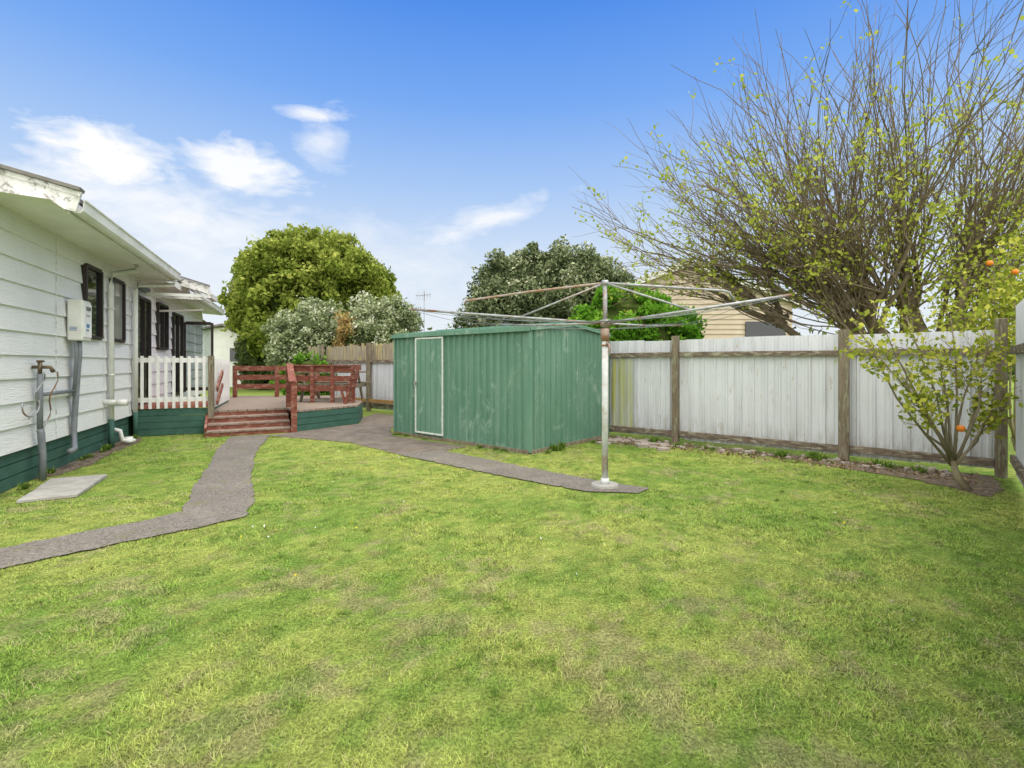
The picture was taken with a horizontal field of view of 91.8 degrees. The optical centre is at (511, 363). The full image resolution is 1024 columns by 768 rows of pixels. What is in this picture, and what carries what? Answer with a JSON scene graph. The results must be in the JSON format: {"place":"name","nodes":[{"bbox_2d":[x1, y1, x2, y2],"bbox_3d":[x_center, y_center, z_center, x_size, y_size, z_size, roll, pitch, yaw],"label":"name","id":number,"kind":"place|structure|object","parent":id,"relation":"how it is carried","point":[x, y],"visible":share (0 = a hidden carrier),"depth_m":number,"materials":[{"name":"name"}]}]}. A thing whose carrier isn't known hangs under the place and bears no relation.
{"place":"outdoors","nodes":[
{"label":"outdoors","id":0,"kind":"place"},
{"bbox_2d":[0,434,269,567],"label":"concrete path","id":1,"kind":"structure","parent":0,"point":[222,489],"depth_m":4.60,"materials":[{"name":"grey concrete"}]},
{"bbox_2d":[202,327,240,386],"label":"walls","id":2,"kind":"structure","parent":0,"point":[223,343],"depth_m":30.00,"materials":[{"name":"white paint"}]},
{"bbox_2d":[202,323,233,331],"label":"roof","id":3,"kind":"structure","parent":2,"relation":"on","point":[221,325],"depth_m":29.70,"materials":[{"name":"grey tile"}]},
{"bbox_2d":[230,348,239,360],"bbox_3d":[-16.700,-0.550,29.970,0.700,0.800,0.040,0,0,0],"label":"window","id":4,"kind":"structure","parent":2,"relation":"attached to","point":[232,354],"depth_m":29.95,"materials":[{"name":"glass"}]},
{"bbox_2d":[270,413,466,453],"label":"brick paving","id":5,"kind":"structure","parent":0,"point":[373,431],"depth_m":9.49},
{"bbox_2d":[0,376,1023,767],"bbox_3d":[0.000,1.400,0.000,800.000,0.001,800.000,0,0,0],"label":"lawn","id":6,"kind":"structure","parent":0,"point":[328,698],"depth_m":2.74,"materials":[{"name":"green plant"}]},
{"bbox_2d":[16,474,106,503],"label":"slabs","id":7,"kind":"structure","parent":6,"relation":"on","point":[61,488],"depth_m":5.41,"materials":[{"name":"concrete"}]},
{"bbox_2d":[35,437,141,478],"bbox_3d":[-6.363,1.394,7.747,0.426,0.001,3.700,0,0,-24],"label":"soil strip","id":8,"kind":"object","parent":6,"relation":"on","point":[73,465],"visible":0.69,"depth_m":7.15,"materials":[{"name":"brown soil"}]},
{"bbox_2d":[108,412,137,447],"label":"downpipe bases","id":9,"kind":"object","parent":8,"relation":"on","point":[111,431],"visible":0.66,"depth_m":8.23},
{"bbox_2d":[115,428,135,443],"bbox_3d":[-6.684,1.239,8.555,0.221,0.343,0.403,0,0,0],"label":"gully pipe","id":10,"kind":"object","parent":8,"relation":"on","point":[127,439],"visible":0.86,"depth_m":8.49,"materials":[{"name":"white plastic"}]},
{"bbox_2d":[0,394,200,492],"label":"foundation boards","id":11,"kind":"object","parent":6,"relation":"on","point":[18,467],"visible":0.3,"depth_m":6.58,"materials":[{"name":"green wood"}]},
{"bbox_2d":[132,356,229,435],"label":"deck","id":12,"kind":"structure","parent":6,"relation":"on","point":[189,404],"depth_m":9.75,"materials":[{"name":"white paint"}]},
{"bbox_2d":[231,338,275,389],"bbox_3d":[-13.682,-0.222,26.970,3.198,3.296,2.932,0,0,0],"label":"dark shrub","id":13,"kind":"object","parent":6,"relation":"on","point":[244,356],"visible":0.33,"depth_m":26.19,"materials":[{"name":"green plant"}]},
{"bbox_2d":[204,363,362,437],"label":"deck","id":14,"kind":"structure","parent":6,"relation":"on","point":[235,415],"depth_m":11.14,"materials":[{"name":"brown wood"}]},
{"bbox_2d":[297,371,371,401],"bbox_3d":[-4.750,0.591,13.150,1.600,0.782,1.610,0,0,0],"label":"picnic table","id":15,"kind":"object","parent":14,"relation":"on","point":[360,384],"visible":0.48,"depth_m":12.80,"materials":[{"name":"brown wood"}]},
{"bbox_2d":[259,295,345,389],"bbox_3d":[-7.808,-0.545,19.147,3.645,4.214,3.445,0,0,0],"label":"silver shrub","id":16,"kind":"object","parent":6,"relation":"on","point":[310,322],"visible":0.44,"depth_m":18.27,"materials":[{"name":"green plant"}]},
{"bbox_2d":[268,350,336,395],"bbox_3d":[-6.627,0.498,16.366,2.694,1.915,1.572,0,0,0],"label":"deck side shrub","id":17,"kind":"object","parent":6,"relation":"on","point":[299,359],"visible":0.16,"depth_m":16.13,"materials":[{"name":"green plant"}]},
{"bbox_2d":[217,223,401,359],"bbox_3d":[-11.195,-3.213,27.613,9.751,9.238,10.217,0,0,0],"label":"round tree","id":18,"kind":"object","parent":6,"relation":"on","point":[275,271],"visible":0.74,"depth_m":24.45,"materials":[{"name":"green plant"}]},
{"bbox_2d":[331,309,358,351],"bbox_3d":[-6.026,-0.299,18.267,1.537,3.405,1.457,0,0,0],"label":"orange leaved shrub","id":19,"kind":"object","parent":6,"relation":"on","point":[342,333],"visible":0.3,"depth_m":17.98,"materials":[{"name":"red plant"}]},
{"bbox_2d":[308,342,392,410],"bbox_3d":[-3.678,0.378,14.242,8.926,2.045,0.198,0,0,40],"label":"timber topped fence","id":20,"kind":"object","parent":6,"relation":"on","point":[378,392],"visible":0.32,"depth_m":14.62,"materials":[{"name":"white metal"}]},
{"bbox_2d":[340,299,371,318],"bbox_3d":[-6.183,-0.606,20.243,3.111,4.149,3.070,0,0,0],"label":"silver shrub","id":21,"kind":"object","parent":6,"relation":"on","point":[350,314],"visible":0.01,"depth_m":19.87,"materials":[{"name":"green plant"}]},
{"bbox_2d":[346,290,423,359],"bbox_3d":[-4.813,-0.704,18.768,3.563,4.217,3.181,0,0,0],"label":"silver shrub","id":22,"kind":"object","parent":6,"relation":"on","point":[382,321],"visible":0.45,"depth_m":18.17,"materials":[{"name":"green plant"}]},
{"bbox_2d":[391,322,610,454],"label":"green garden shed","id":23,"kind":"structure","parent":6,"relation":"on","point":[528,390],"depth_m":8.51,"materials":[{"name":"metal"}]},
{"bbox_2d":[416,338,441,433],"bbox_3d":[-1.531,0.405,9.172,0.763,1.750,0.015,0,0,41],"label":"door panel","id":24,"kind":"structure","parent":23,"relation":"in","point":[439,340],"depth_m":9.12,"materials":[{"name":"green metal"}]},
{"bbox_2d":[446,234,640,328],"bbox_3d":[1.167,-1.642,18.299,7.203,6.098,6.248,0,0,0],"label":"grey green tree","id":25,"kind":"object","parent":6,"relation":"on","point":[534,268],"visible":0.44,"depth_m":16.42,"materials":[{"name":"green plant"}]},
{"bbox_2d":[240,449,913,620],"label":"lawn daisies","id":26,"kind":"object","parent":6,"relation":"on","point":[541,538],"visible":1,"depth_m":3.94,"materials":[{"name":"white plant"}]},
{"bbox_2d":[202,320,1014,379],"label":"distant trees","id":27,"kind":"object","parent":6,"relation":"on","point":[1012,373],"depth_m":52.82,"materials":[{"name":"green plant"}]},
{"bbox_2d":[568,282,707,340],"bbox_3d":[2.975,-0.396,13.095,4.135,3.604,3.151,0,0,0],"label":"bright green shrub","id":28,"kind":"object","parent":6,"relation":"on","point":[640,306],"visible":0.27,"depth_m":12.21,"materials":[{"name":"green plant"}]},
{"bbox_2d":[567,0,1023,336],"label":"budding tree","id":29,"kind":"object","parent":6,"relation":"on","point":[828,262],"visible":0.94,"depth_m":8.56,"materials":[{"name":"green plant"}]},
{"bbox_2d":[594,435,1004,495],"bbox_3d":[3.366,1.393,7.771,6.190,0.001,1.372,0,0,45],"label":"garden bed","id":30,"kind":"object","parent":6,"relation":"on","point":[988,484],"visible":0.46,"depth_m":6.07,"materials":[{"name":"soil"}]},
{"bbox_2d":[596,434,952,476],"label":"flat stones","id":31,"kind":"object","parent":30,"relation":"on","point":[644,443],"visible":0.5,"depth_m":7.94,"materials":[{"name":"grey stone"}]},
{"bbox_2d":[834,296,1022,490],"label":"young orange tree","id":32,"kind":"object","parent":30,"relation":"on","point":[954,459],"visible":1,"depth_m":5.50,"materials":[{"name":"green plant"}]},
{"bbox_2d":[609,318,1007,478],"bbox_3d":[2.593,0.445,9.003,9.090,2.010,0.142,0,0,40],"label":"white steel fence","id":33,"kind":"object","parent":6,"relation":"on","point":[805,392],"visible":0.55,"depth_m":7.64,"materials":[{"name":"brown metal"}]},
{"bbox_2d":[955,232,1023,451],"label":"orange tree","id":34,"kind":"object","parent":6,"relation":"on","point":[1016,293],"visible":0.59,"depth_m":7.07,"materials":[{"name":"green plant"}]},
{"bbox_2d":[1010,299,1023,487],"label":"side fence","id":35,"kind":"object","parent":6,"relation":"on","point":[1017,460],"visible":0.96,"depth_m":5.65,"materials":[{"name":"white metal"}]},
{"bbox_2d":[0,0,1023,344],"label":"sky","id":36,"kind":"structure","parent":0,"point":[441,135],"materials":[{"name":"blue"}]},
{"bbox_2d":[400,450,647,492],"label":"concrete path","id":37,"kind":"structure","parent":0,"point":[494,467],"depth_m":6.38,"materials":[{"name":"grey concrete"}]},
{"bbox_2d":[410,280,791,488],"bbox_3d":[0.757,0.235,6.248,4.020,2.370,2.723,0,0,0],"label":"rotary clothesline","id":38,"kind":"object","parent":37,"relation":"on","point":[604,482],"visible":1,"depth_m":5.63,"materials":[{"name":"metal"}]},
{"bbox_2d":[641,270,792,338],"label":"walls","id":39,"kind":"structure","parent":0,"point":[731,326],"depth_m":19.99,"materials":[{"name":"beige wood"}]},
{"bbox_2d":[671,268,801,307],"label":"roof","id":40,"kind":"structure","parent":39,"relation":"on","point":[746,286],"depth_m":20.55,"materials":[{"name":"grey tile"}]},
{"bbox_2d":[635,260,806,306],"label":"bargeboards","id":41,"kind":"object","parent":40,"relation":"attached to","point":[661,272],"visible":0.14,"depth_m":19.76,"materials":[{"name":"white wood"}]},
{"bbox_2d":[745,321,785,336],"bbox_3d":[10.200,-1.200,19.950,1.600,1.000,0.050,0,0,0],"label":"window","id":42,"kind":"structure","parent":39,"relation":"attached to","point":[755,328],"depth_m":19.93,"materials":[{"name":"grey glass"}]},
{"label":"end walls","id":43,"kind":"object","parent":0,"visible":0},
{"bbox_2d":[0,205,202,455],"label":"weatherboards","id":44,"kind":"object","parent":43,"relation":"attached to","point":[27,293],"visible":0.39,"depth_m":6.37,"materials":[{"name":"white wood"}]},
{"bbox_2d":[36,299,91,480],"bbox_3d":[-5.825,0.270,6.482,0.210,2.300,1.288,0,0,-23],"label":"meter box","id":45,"kind":"object","parent":44,"relation":"attached to","point":[79,321],"visible":1,"depth_m":6.78,"materials":[{"name":"white paint"}]},
{"bbox_2d":[21,360,58,427],"bbox_3d":[-5.514,0.380,5.812,0.218,0.850,0.762,0,0,-35],"label":"garden tap","id":46,"kind":"object","parent":45,"relation":"attached to","point":[39,367],"visible":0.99,"depth_m":5.89,"materials":[{"name":"gold metal"}]},
{"bbox_2d":[81,263,103,339],"bbox_3d":[-6.421,-0.930,7.591,0.341,1.115,0.665,0,0,0],"label":"window frame","id":47,"kind":"object","parent":44,"relation":"attached to","point":[84,271],"visible":0.73,"depth_m":7.80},
{"bbox_2d":[88,268,98,335],"bbox_3d":[-6.434,-0.930,7.585,0.249,1.010,0.540,0,0,0],"label":"window pane","id":48,"kind":"object","parent":47,"relation":"in","point":[93,288],"visible":0.57,"depth_m":7.67,"materials":[{"name":"glass"}]},
{"bbox_2d":[56,236,154,437],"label":"board joints","id":49,"kind":"object","parent":44,"relation":"attached to","point":[129,339],"visible":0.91,"depth_m":9.30,"materials":[{"name":"white wood"}]},
{"bbox_2d":[109,277,125,342],"bbox_3d":[-6.881,-0.920,8.650,0.321,1.095,0.620,0,0,0],"label":"window frame","id":50,"kind":"object","parent":44,"relation":"attached to","point":[123,284],"visible":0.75,"depth_m":8.89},
{"bbox_2d":[115,282,121,339],"bbox_3d":[-6.893,-0.920,8.645,0.229,0.990,0.494,0,0,0],"label":"window pane","id":51,"kind":"object","parent":50,"relation":"in","point":[118,310],"visible":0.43,"depth_m":8.71,"materials":[{"name":"grey glass"}]},
{"bbox_2d":[102,264,176,418],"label":"downpipes","id":52,"kind":"object","parent":44,"relation":"attached to","point":[110,402],"visible":0.99,"depth_m":8.24,"materials":[{"name":"white plastic"}]},
{"bbox_2d":[137,283,150,293],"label":"spotlights","id":53,"kind":"object","parent":44,"relation":"attached to","point":[144,290],"visible":0.7,"depth_m":9.86,"materials":[{"name":"grey plastic"}]},
{"bbox_2d":[138,295,151,404],"bbox_3d":[-7.504,-0.270,10.086,0.444,2.155,0.904,0,0,0],"label":"window frame","id":54,"kind":"object","parent":44,"relation":"attached to","point":[144,299],"visible":0.49,"depth_m":10.07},
{"bbox_2d":[139,299,148,397],"bbox_3d":[-7.516,-0.270,10.081,0.353,2.050,0.778,0,0,0],"label":"window pane","id":55,"kind":"object","parent":54,"relation":"in","point":[140,328],"visible":0.43,"depth_m":10.33,"materials":[{"name":"black glass"}]},
{"bbox_2d":[155,302,168,349],"bbox_3d":[-8.129,-0.855,11.526,0.444,1.065,0.904,0,0,0],"label":"window frame","id":56,"kind":"object","parent":44,"relation":"attached to","point":[157,324],"visible":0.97,"depth_m":11.53,"materials":[{"name":"black metal"}]},
{"bbox_2d":[160,306,165,347],"bbox_3d":[-8.142,-0.855,11.521,0.353,0.960,0.778,0,0,0],"label":"window pane","id":57,"kind":"object","parent":56,"relation":"in","point":[161,327],"visible":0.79,"depth_m":11.47,"materials":[{"name":"black glass"}]},
{"bbox_2d":[140,292,210,311],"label":"porch beam","id":58,"kind":"structure","parent":44,"relation":"attached to","point":[178,295],"depth_m":10.31,"materials":[{"name":"white wood"}]},
{"bbox_2d":[171,312,183,394],"bbox_3d":[-8.778,-0.250,13.021,0.524,2.115,1.087,0,0,0],"label":"window frame","id":59,"kind":"object","parent":44,"relation":"attached to","point":[178,343],"visible":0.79,"depth_m":13.01,"materials":[{"name":"black metal"}]},
{"bbox_2d":[175,315,181,392],"bbox_3d":[-8.790,-0.250,13.016,0.432,2.010,0.962,0,0,0],"label":"window pane","id":60,"kind":"object","parent":59,"relation":"in","point":[176,343],"visible":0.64,"depth_m":12.90,"materials":[{"name":"black glass"}]},
{"bbox_2d":[184,321,213,391],"bbox_3d":[-8.755,-0.198,13.849,0.680,1.955,0.333,0,0,0],"label":"open door frame","id":61,"kind":"object","parent":44,"relation":"attached to","point":[212,340],"visible":0.54,"depth_m":13.78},
{"bbox_2d":[0,192,217,314],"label":"soffit","id":62,"kind":"structure","parent":43,"relation":"attached to","point":[51,216],"depth_m":6.41,"materials":[{"name":"white paint"}]},
{"bbox_2d":[67,210,220,315],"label":"fascia","id":63,"kind":"structure","parent":62,"relation":"attached to","point":[178,286],"depth_m":7.72,"materials":[{"name":"white wood"}]},
{"bbox_2d":[72,200,224,314],"bbox_3d":[-7.349,-1.738,11.227,0.222,0.155,12.633,0,0,-24],"label":"gutter","id":64,"kind":"object","parent":63,"relation":"attached to","point":[92,215],"visible":0.78,"depth_m":6.92,"materials":[{"name":"white metal"}]},
{"bbox_2d":[79,199,194,291],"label":"roof","id":65,"kind":"structure","parent":43,"relation":"on","point":[81,204],"depth_m":5.72,"materials":[{"name":"grey metal"}]},
{"bbox_2d":[0,169,82,211],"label":"bargeboard","id":66,"kind":"object","parent":65,"relation":"attached to","point":[65,198],"visible":1,"depth_m":5.26,"materials":[{"name":"white wood"}]},
{"bbox_2d":[0,164,84,193],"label":"verge tiles","id":67,"kind":"object","parent":65,"relation":"on","point":[39,177],"visible":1,"depth_m":5.23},
{"bbox_2d":[156,278,216,301],"bbox_3d":[-8.014,-1.957,11.382,2.130,0.974,1.737,0,0,0],"label":"porch barge","id":68,"kind":"object","parent":65,"relation":"attached to","point":[197,287],"visible":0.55,"depth_m":11.32},
{"bbox_2d":[180,276,209,286],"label":"porch verge","id":69,"kind":"structure","parent":68,"relation":"attached to","point":[195,281],"depth_m":11.28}
]}

